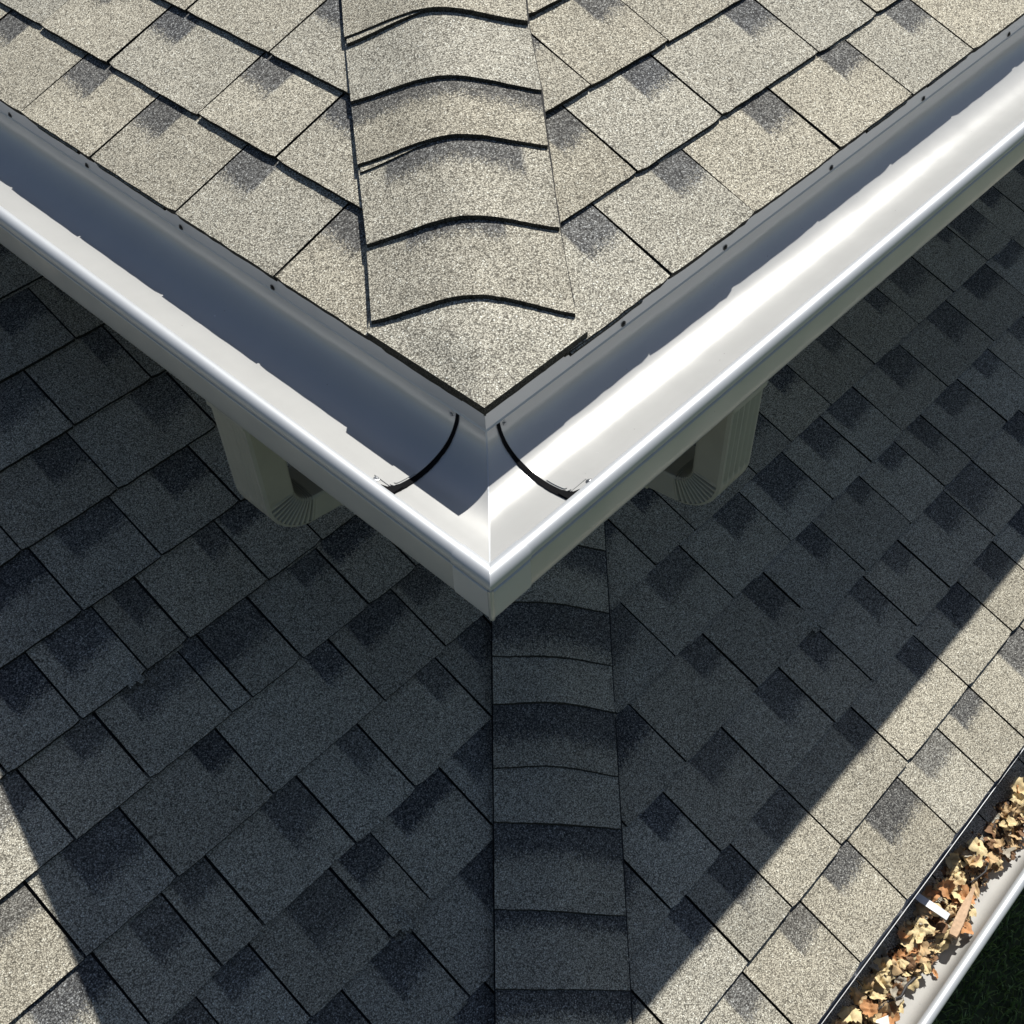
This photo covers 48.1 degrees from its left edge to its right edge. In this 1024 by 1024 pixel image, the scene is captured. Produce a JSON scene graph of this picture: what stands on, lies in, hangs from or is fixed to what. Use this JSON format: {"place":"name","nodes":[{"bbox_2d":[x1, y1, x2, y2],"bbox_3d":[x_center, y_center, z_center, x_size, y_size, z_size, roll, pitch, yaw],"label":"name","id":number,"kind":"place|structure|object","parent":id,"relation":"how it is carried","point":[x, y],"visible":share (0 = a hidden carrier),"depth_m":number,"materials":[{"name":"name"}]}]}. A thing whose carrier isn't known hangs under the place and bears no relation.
{"place":"outdoors","nodes":[
{"label":"outdoors","id":0,"kind":"place"},
{"bbox_2d":[932,888,1023,1023],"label":"lawn","id":1,"kind":"structure","parent":0,"point":[980,1013],"depth_m":4.40,"materials":[{"name":"plant"}]},
{"bbox_3d":[-0.054,-0.816,4.462,3.430,3.470,3.430,35,58,28],"label":"house wall","id":2,"kind":"object","parent":1,"relation":"on","visible":0},
{"bbox_2d":[0,159,1023,1023],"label":"roof","id":3,"kind":"structure","parent":2,"relation":"attached to","point":[746,747],"depth_m":2.42,"materials":[{"name":"asphalt"}]},
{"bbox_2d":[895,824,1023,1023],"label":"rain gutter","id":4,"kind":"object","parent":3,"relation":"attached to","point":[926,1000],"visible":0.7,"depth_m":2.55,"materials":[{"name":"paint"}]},
{"bbox_2d":[878,945,886,958],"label":"dry leaf","id":5,"kind":"object","parent":4,"relation":"in","point":[882,950],"visible":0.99,"depth_m":2.53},
{"bbox_2d":[908,971,921,990],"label":"dry leaf","id":6,"kind":"object","parent":4,"relation":"in","point":[913,985],"visible":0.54,"depth_m":2.52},
{"bbox_2d":[838,800,1023,1023],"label":"leaf litter","id":7,"kind":"object","parent":4,"relation":"in","point":[998,807],"visible":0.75,"depth_m":2.66,"materials":[{"name":"plant"}]},
{"bbox_2d":[827,1018,841,1023],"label":"dry leaf","id":8,"kind":"object","parent":7,"relation":"on","point":[839,1020],"visible":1,"depth_m":2.43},
{"bbox_2d":[835,1020,846,1023],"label":"dry leaf","id":9,"kind":"object","parent":7,"relation":"on","point":[841,1022],"visible":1,"depth_m":2.42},
{"bbox_2d":[837,1005,861,1022],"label":"dry leaf","id":10,"kind":"object","parent":7,"relation":"on","point":[851,1013],"visible":1,"depth_m":2.44,"materials":[{"name":"plant"}]},
{"bbox_2d":[849,987,866,1005],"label":"dry leaf","id":11,"kind":"object","parent":7,"relation":"on","point":[857,995],"visible":1,"depth_m":2.46,"materials":[{"name":"plant"}]},
{"bbox_2d":[861,1011,866,1022],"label":"dry leaf","id":12,"kind":"object","parent":7,"relation":"on","point":[864,1019],"visible":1,"depth_m":2.44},
{"bbox_2d":[856,980,872,992],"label":"dry leaf","id":13,"kind":"object","parent":7,"relation":"on","point":[865,989],"visible":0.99,"depth_m":2.49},
{"bbox_2d":[863,975,875,987],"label":"dry leaf","id":14,"kind":"object","parent":13,"relation":"on","point":[869,981],"visible":1,"depth_m":2.48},
{"bbox_2d":[860,999,877,1016],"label":"dry leaf","id":15,"kind":"object","parent":7,"relation":"on","point":[868,1007],"visible":1,"depth_m":2.44,"materials":[{"name":"plant"}]},
{"bbox_2d":[864,1014,878,1023],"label":"dry leaf","id":16,"kind":"object","parent":7,"relation":"on","point":[873,1019],"visible":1,"depth_m":2.44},
{"bbox_2d":[868,991,885,999],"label":"dry leaf","id":17,"kind":"object","parent":7,"relation":"on","point":[873,995],"visible":1,"depth_m":2.47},
{"bbox_2d":[871,971,891,993],"bbox_3d":[0.801,1.020,2.489,0.049,0.013,0.046,-1,76,4],"label":"dry leaf","id":18,"kind":"object","parent":7,"relation":"on","point":[885,980],"visible":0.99,"depth_m":2.49,"materials":[{"name":"plant"}]},
{"bbox_2d":[876,1015,888,1023],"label":"paper scrap","id":19,"kind":"object","parent":7,"relation":"on","point":[884,1020],"visible":1,"depth_m":2.44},
{"bbox_2d":[873,957,896,979],"bbox_3d":[0.814,0.999,2.506,0.055,0.014,0.052,13,66,22],"label":"dry leaf","id":20,"kind":"object","parent":7,"relation":"on","point":[888,962],"visible":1,"depth_m":2.51,"materials":[{"name":"plant"}]},
{"bbox_2d":[870,962,879,970],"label":"dry leaf","id":21,"kind":"object","parent":20,"relation":"on","point":[874,966],"visible":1,"depth_m":2.50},
{"bbox_2d":[881,958,886,966],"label":"dry leaf","id":22,"kind":"object","parent":20,"relation":"on","point":[883,964],"visible":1,"depth_m":2.51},
{"bbox_2d":[882,1004,899,1023],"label":"dry leaf","id":23,"kind":"object","parent":7,"relation":"on","point":[896,1017],"visible":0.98,"depth_m":2.46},
{"bbox_2d":[876,1002,894,1019],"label":"dry leaf","id":24,"kind":"object","parent":23,"relation":"on","point":[885,1008],"visible":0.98,"depth_m":2.46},
{"bbox_2d":[890,1001,899,1010],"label":"dry leaf","id":25,"kind":"object","parent":7,"relation":"on","point":[895,1006],"visible":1,"depth_m":2.48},
{"bbox_2d":[888,986,902,1005],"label":"dry leaf","id":26,"kind":"object","parent":7,"relation":"on","point":[893,991],"visible":1,"depth_m":2.47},
{"bbox_2d":[879,977,915,1009],"bbox_3d":[0.831,1.042,2.471,0.118,0.012,0.016,-29,54,-21],"label":"twig","id":27,"kind":"object","parent":7,"relation":"on","point":[912,980],"visible":0.91,"depth_m":2.47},
{"bbox_2d":[891,959,903,974],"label":"dry leaf","id":28,"kind":"object","parent":7,"relation":"on","point":[897,970],"visible":1,"depth_m":2.50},
{"bbox_2d":[892,982,903,994],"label":"dry leaf","id":29,"kind":"object","parent":7,"relation":"on","point":[899,986],"visible":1,"depth_m":2.48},
{"bbox_2d":[894,975,906,986],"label":"dry leaf","id":30,"kind":"object","parent":7,"relation":"on","point":[899,979],"visible":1,"depth_m":2.50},
{"bbox_2d":[895,973,908,982],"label":"dry leaf","id":31,"kind":"object","parent":7,"relation":"on","point":[903,976],"visible":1,"depth_m":2.50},
{"bbox_2d":[892,949,912,969],"bbox_3d":[0.862,0.987,2.524,0.052,0.018,0.040,11,59,3],"label":"dry leaf","id":32,"kind":"object","parent":7,"relation":"on","point":[898,953],"visible":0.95,"depth_m":2.53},
{"bbox_2d":[900,947,917,956],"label":"dry leaf","id":33,"kind":"object","parent":32,"relation":"on","point":[905,951],"visible":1,"depth_m":2.53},
{"bbox_2d":[897,959,908,968],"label":"dry leaf","id":34,"kind":"object","parent":7,"relation":"on","point":[903,963],"visible":1,"depth_m":2.50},
{"bbox_2d":[899,929,919,951],"bbox_3d":[0.884,0.949,2.541,0.051,0.016,0.057,33,65,24],"label":"dry leaf","id":35,"kind":"object","parent":7,"relation":"on","point":[908,943],"visible":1,"depth_m":2.54,"materials":[{"name":"plant"}]},
{"bbox_2d":[897,931,912,939],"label":"dry leaf","id":36,"kind":"object","parent":35,"relation":"on","point":[901,934],"visible":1,"depth_m":2.54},
{"bbox_2d":[915,932,922,942],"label":"dry leaf","id":37,"kind":"object","parent":35,"relation":"on","point":[919,939],"visible":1,"depth_m":2.54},
{"bbox_2d":[905,956,916,969],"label":"dry leaf","id":38,"kind":"object","parent":7,"relation":"on","point":[912,964],"visible":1,"depth_m":2.52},
{"bbox_2d":[907,952,920,968],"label":"dry leaf","id":39,"kind":"object","parent":7,"relation":"on","point":[914,955],"visible":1,"depth_m":2.52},
{"bbox_2d":[909,950,920,962],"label":"dry leaf","id":40,"kind":"object","parent":39,"relation":"on","point":[918,957],"visible":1,"depth_m":2.52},
{"bbox_2d":[908,964,920,973],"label":"dry leaf","id":41,"kind":"object","parent":7,"relation":"on","point":[916,969],"visible":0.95,"depth_m":2.52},
{"bbox_2d":[912,917,920,927],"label":"dry leaf","id":42,"kind":"object","parent":7,"relation":"on","point":[914,923],"visible":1,"depth_m":2.57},
{"bbox_2d":[913,926,925,937],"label":"dry leaf","id":43,"kind":"object","parent":7,"relation":"on","point":[921,931],"visible":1,"depth_m":2.55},
{"bbox_2d":[913,903,931,917],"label":"dry leaf","id":44,"kind":"object","parent":7,"relation":"on","point":[921,910],"visible":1,"depth_m":2.58,"materials":[{"name":"plant"}]},
{"bbox_2d":[920,941,930,955],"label":"dry leaf","id":45,"kind":"object","parent":7,"relation":"on","point":[924,949],"visible":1,"depth_m":2.54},
{"bbox_2d":[919,961,931,973],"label":"dry leaf","id":46,"kind":"object","parent":7,"relation":"on","point":[926,967],"visible":0.66,"depth_m":2.54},
{"bbox_2d":[916,950,929,962],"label":"dry leaf","id":47,"kind":"object","parent":46,"relation":"on","point":[924,959],"visible":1,"depth_m":2.52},
{"bbox_2d":[916,918,935,934],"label":"dry leaf","id":48,"kind":"object","parent":7,"relation":"on","point":[928,928],"visible":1,"depth_m":2.56,"materials":[{"name":"plant"}]},
{"bbox_2d":[921,885,935,902],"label":"dry leaf","id":49,"kind":"object","parent":7,"relation":"on","point":[928,889],"visible":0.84,"depth_m":2.62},
{"bbox_2d":[924,890,940,901],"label":"dry leaf","id":50,"kind":"object","parent":49,"relation":"on","point":[934,895],"visible":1,"depth_m":2.60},
{"bbox_2d":[926,954,937,964],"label":"dry leaf","id":51,"kind":"object","parent":7,"relation":"on","point":[935,958],"visible":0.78,"depth_m":2.56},
{"bbox_2d":[925,930,939,936],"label":"dry leaf","id":52,"kind":"object","parent":7,"relation":"on","point":[931,935],"visible":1,"depth_m":2.57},
{"bbox_2d":[928,942,940,952],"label":"dry leaf","id":53,"kind":"object","parent":7,"relation":"on","point":[935,949],"visible":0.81,"depth_m":2.56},
{"bbox_2d":[930,943,940,957],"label":"dry leaf","id":54,"kind":"object","parent":7,"relation":"on","point":[936,946],"visible":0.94,"depth_m":2.56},
{"bbox_2d":[932,879,940,890],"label":"dry leaf","id":55,"kind":"object","parent":7,"relation":"on","point":[935,887],"visible":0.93,"depth_m":2.63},
{"bbox_2d":[934,918,948,932],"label":"dry leaf","id":56,"kind":"object","parent":7,"relation":"on","point":[941,926],"visible":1,"depth_m":2.57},
{"bbox_2d":[937,939,950,946],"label":"dry leaf","id":57,"kind":"object","parent":7,"relation":"on","point":[942,942],"visible":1,"depth_m":2.57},
{"bbox_2d":[936,879,954,899],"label":"dry leaf","id":58,"kind":"object","parent":7,"relation":"on","point":[946,887],"visible":1,"depth_m":2.61,"materials":[{"name":"plant"}]},
{"bbox_2d":[941,866,949,877],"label":"dry leaf","id":59,"kind":"object","parent":7,"relation":"on","point":[944,871],"visible":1,"depth_m":2.65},
{"bbox_2d":[941,921,952,939],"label":"dry leaf","id":60,"kind":"object","parent":7,"relation":"on","point":[948,936],"visible":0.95,"depth_m":2.57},
{"bbox_2d":[949,886,974,938],"bbox_3d":[1.014,0.897,2.576,0.023,0.029,0.122,26,54,22],"label":"wood splinter","id":61,"kind":"object","parent":60,"relation":"on","point":[958,922],"visible":1,"depth_m":2.57,"materials":[{"name":"wood"}]},
{"bbox_2d":[940,916,953,927],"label":"dry leaf","id":62,"kind":"object","parent":7,"relation":"on","point":[946,921],"visible":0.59,"depth_m":2.60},
{"bbox_2d":[932,903,945,916],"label":"dry leaf","id":63,"kind":"object","parent":62,"relation":"on","point":[934,913],"visible":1,"depth_m":2.58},
{"bbox_2d":[945,905,956,910],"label":"dry leaf","id":64,"kind":"object","parent":7,"relation":"on","point":[948,907],"visible":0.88,"depth_m":2.60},
{"bbox_2d":[948,907,956,917],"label":"dry leaf","id":65,"kind":"object","parent":7,"relation":"on","point":[952,911],"visible":1,"depth_m":2.59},
{"bbox_2d":[947,859,960,872],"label":"dry leaf","id":66,"kind":"object","parent":7,"relation":"on","point":[956,864],"visible":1,"depth_m":2.65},
{"bbox_2d":[945,853,960,868],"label":"dry leaf","id":67,"kind":"object","parent":66,"relation":"on","point":[954,856],"visible":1,"depth_m":2.66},
{"bbox_2d":[943,870,965,891],"bbox_3d":[1.014,0.846,2.634,0.055,0.014,0.052,-25,47,8],"label":"dry leaf","id":68,"kind":"object","parent":7,"relation":"on","point":[958,877],"visible":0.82,"depth_m":2.63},
{"bbox_2d":[949,871,963,887],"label":"dry leaf","id":69,"kind":"object","parent":7,"relation":"on","point":[959,882],"visible":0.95,"depth_m":2.63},
{"bbox_2d":[954,869,964,878],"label":"dry leaf","id":70,"kind":"object","parent":69,"relation":"on","point":[956,870],"visible":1,"depth_m":2.64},
{"bbox_2d":[949,927,964,945],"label":"dry leaf","id":71,"kind":"object","parent":7,"relation":"on","point":[955,941],"visible":0.49,"depth_m":2.58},
{"bbox_2d":[952,890,963,902],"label":"dry leaf","id":72,"kind":"object","parent":7,"relation":"on","point":[955,894],"visible":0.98,"depth_m":2.61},
{"bbox_2d":[954,845,965,853],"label":"dry leaf","id":73,"kind":"object","parent":7,"relation":"on","point":[960,850],"visible":1,"depth_m":2.68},
{"bbox_2d":[951,884,975,905],"bbox_3d":[1.027,0.874,2.608,0.057,0.027,0.056,4,52,17],"label":"dry leaf","id":74,"kind":"object","parent":7,"relation":"on","point":[963,892],"visible":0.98,"depth_m":2.61,"materials":[{"name":"plant"}]},
{"bbox_2d":[960,922,973,934],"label":"dry leaf","id":75,"kind":"object","parent":7,"relation":"on","point":[967,927],"visible":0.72,"depth_m":2.60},
{"bbox_2d":[959,850,975,856],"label":"dry leaf","id":76,"kind":"object","parent":7,"relation":"on","point":[966,853],"visible":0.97,"depth_m":2.67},
{"bbox_2d":[957,852,982,867],"bbox_3d":[1.062,0.802,2.656,0.060,0.030,0.057,10,7,-15],"label":"dry leaf","id":77,"kind":"object","parent":7,"relation":"on","point":[979,863],"visible":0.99,"depth_m":2.64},
{"bbox_2d":[966,853,975,868],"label":"dry leaf","id":78,"kind":"object","parent":77,"relation":"on","point":[970,859],"visible":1,"depth_m":2.65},
{"bbox_2d":[971,877,979,897],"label":"dry leaf","id":79,"kind":"object","parent":7,"relation":"on","point":[975,885],"visible":0.92,"depth_m":2.63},
{"bbox_2d":[967,837,987,855],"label":"dry leaf","id":80,"kind":"object","parent":7,"relation":"on","point":[973,846],"visible":1,"depth_m":2.67,"materials":[{"name":"plant"}]},
{"bbox_2d":[970,862,988,882],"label":"twig","id":81,"kind":"object","parent":7,"relation":"on","point":[984,872],"visible":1,"depth_m":2.64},
{"bbox_2d":[974,854,986,868],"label":"dry leaf","id":82,"kind":"object","parent":7,"relation":"on","point":[977,858],"visible":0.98,"depth_m":2.66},
{"bbox_2d":[984,825,995,838],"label":"dry leaf","id":83,"kind":"object","parent":7,"relation":"on","point":[987,829],"visible":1,"depth_m":2.72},
{"bbox_2d":[985,854,998,868],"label":"dry leaf","id":84,"kind":"object","parent":7,"relation":"on","point":[993,858],"visible":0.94,"depth_m":2.66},
{"bbox_2d":[987,838,996,850],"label":"dry leaf","id":85,"kind":"object","parent":7,"relation":"on","point":[990,844],"visible":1,"depth_m":2.69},
{"bbox_2d":[993,838,1004,847],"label":"dry leaf","id":86,"kind":"object","parent":85,"relation":"on","point":[1000,843],"visible":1,"depth_m":2.69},
{"bbox_2d":[987,847,1002,858],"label":"dry leaf","id":87,"kind":"object","parent":7,"relation":"on","point":[998,851],"visible":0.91,"depth_m":2.69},
{"bbox_2d":[999,820,1009,829],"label":"dry leaf","id":88,"kind":"object","parent":7,"relation":"on","point":[1004,825],"visible":1,"depth_m":2.72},
{"bbox_2d":[999,812,1012,818],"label":"dry leaf","id":89,"kind":"object","parent":7,"relation":"on","point":[1002,816],"visible":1,"depth_m":2.74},
{"bbox_2d":[1002,802,1017,814],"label":"dry leaf","id":90,"kind":"object","parent":89,"relation":"on","point":[1007,811],"visible":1,"depth_m":2.73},
{"bbox_2d":[1003,835,1012,851],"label":"dry leaf","id":91,"kind":"object","parent":7,"relation":"on","point":[1009,838],"visible":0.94,"depth_m":2.72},
{"bbox_2d":[1001,847,1015,857],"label":"dry leaf","id":92,"kind":"object","parent":7,"relation":"on","point":[1007,852],"visible":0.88,"depth_m":2.70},
{"bbox_2d":[1003,851,1015,862],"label":"dry leaf","id":93,"kind":"object","parent":7,"relation":"on","point":[1012,857],"visible":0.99,"depth_m":2.71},
{"bbox_2d":[1007,805,1014,816],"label":"dry leaf","id":94,"kind":"object","parent":7,"relation":"on","point":[1011,813],"visible":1,"depth_m":2.73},
{"bbox_2d":[1007,839,1017,849],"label":"dry leaf","id":95,"kind":"object","parent":7,"relation":"on","point":[1009,842],"visible":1,"depth_m":2.71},
{"bbox_2d":[1005,816,1020,828],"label":"dry leaf","id":96,"kind":"object","parent":7,"relation":"on","point":[1019,822],"visible":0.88,"depth_m":2.74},
{"bbox_2d":[1004,801,1023,815],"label":"dry leaf","id":97,"kind":"object","parent":96,"relation":"on","point":[1018,809],"visible":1,"depth_m":2.74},
{"label":"dry leaf","id":98,"kind":"object","parent":96,"relation":"on","visible":0},
{"bbox_2d":[1006,815,1017,825],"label":"dry leaf","id":99,"kind":"object","parent":98,"relation":"on","point":[1011,821],"visible":1,"depth_m":2.72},
{"bbox_2d":[1010,791,1023,806],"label":"dry leaf","id":100,"kind":"object","parent":7,"relation":"on","point":[1020,796],"visible":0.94,"depth_m":2.75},
{"bbox_2d":[1010,794,1020,804],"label":"dry leaf","id":101,"kind":"object","parent":100,"relation":"on","point":[1015,799],"visible":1,"depth_m":2.74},
{"bbox_2d":[1014,825,1023,836],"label":"dry leaf","id":102,"kind":"object","parent":7,"relation":"on","point":[1017,834],"visible":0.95,"depth_m":2.74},
{"label":"dry leaf","id":103,"kind":"object","parent":7,"relation":"on","visible":0},
{"bbox_2d":[875,971,888,988],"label":"dry leaf","id":104,"kind":"object","parent":103,"relation":"on","point":[877,977],"visible":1,"depth_m":2.49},
{"bbox_2d":[932,968,937,978],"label":"dry leaf","id":105,"kind":"object","parent":4,"relation":"in","point":[934,971],"visible":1,"depth_m":2.54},
{"bbox_2d":[935,931,948,951],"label":"dry leaf","id":106,"kind":"object","parent":4,"relation":"in","point":[939,936],"visible":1,"depth_m":2.58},
{"bbox_2d":[968,904,976,916],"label":"dry leaf","id":107,"kind":"object","parent":4,"relation":"in","point":[972,912],"visible":0.23,"depth_m":2.62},
{"bbox_2d":[993,863,1003,871],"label":"dry leaf","id":108,"kind":"object","parent":4,"relation":"in","point":[996,868],"visible":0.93,"depth_m":2.69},
{"bbox_2d":[0,0,1023,431],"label":"hip roof","id":109,"kind":"structure","parent":2,"relation":"on","point":[486,214],"depth_m":1.85,"materials":[{"name":"asphalt"}]},
{"bbox_2d":[0,27,1023,620],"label":"rain gutter","id":110,"kind":"object","parent":2,"relation":"attached to","point":[502,515],"visible":1,"depth_m":1.77,"materials":[{"name":"paint"}]},
{"bbox_2d":[206,401,343,526],"bbox_3d":[-0.331,-0.148,2.024,0.103,0.368,0.356,35,58,28],"label":"downspout","id":111,"kind":"object","parent":110,"relation":"attached to","point":[268,482],"visible":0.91,"depth_m":1.94,"materials":[{"name":"paint"}]},
{"bbox_2d":[644,381,767,504],"bbox_3d":[0.253,-0.173,2.011,0.356,0.348,0.098,35,58,28],"label":"downspout","id":112,"kind":"object","parent":110,"relation":"attached to","point":[712,465],"visible":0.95,"depth_m":1.93,"materials":[{"name":"paint"}]},
{"label":"dry leaf","id":113,"kind":"object","parent":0,"visible":0},
{"bbox_2d":[898,920,912,930],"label":"dry leaf","id":114,"kind":"object","parent":113,"relation":"on","point":[908,927],"visible":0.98,"depth_m":2.57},
{"label":"dry leaf","id":115,"kind":"object","parent":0,"visible":0},
{"bbox_2d":[951,900,960,907],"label":"dry leaf","id":116,"kind":"object","parent":115,"relation":"on","point":[957,904],"visible":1,"depth_m":2.60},
{"label":"dry leaf","id":117,"kind":"object","parent":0,"visible":0},
{"bbox_2d":[1010,777,1023,794],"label":"dry leaf","id":118,"kind":"object","parent":117,"relation":"on","point":[1019,781],"visible":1,"depth_m":2.77,"materials":[{"name":"plant"}]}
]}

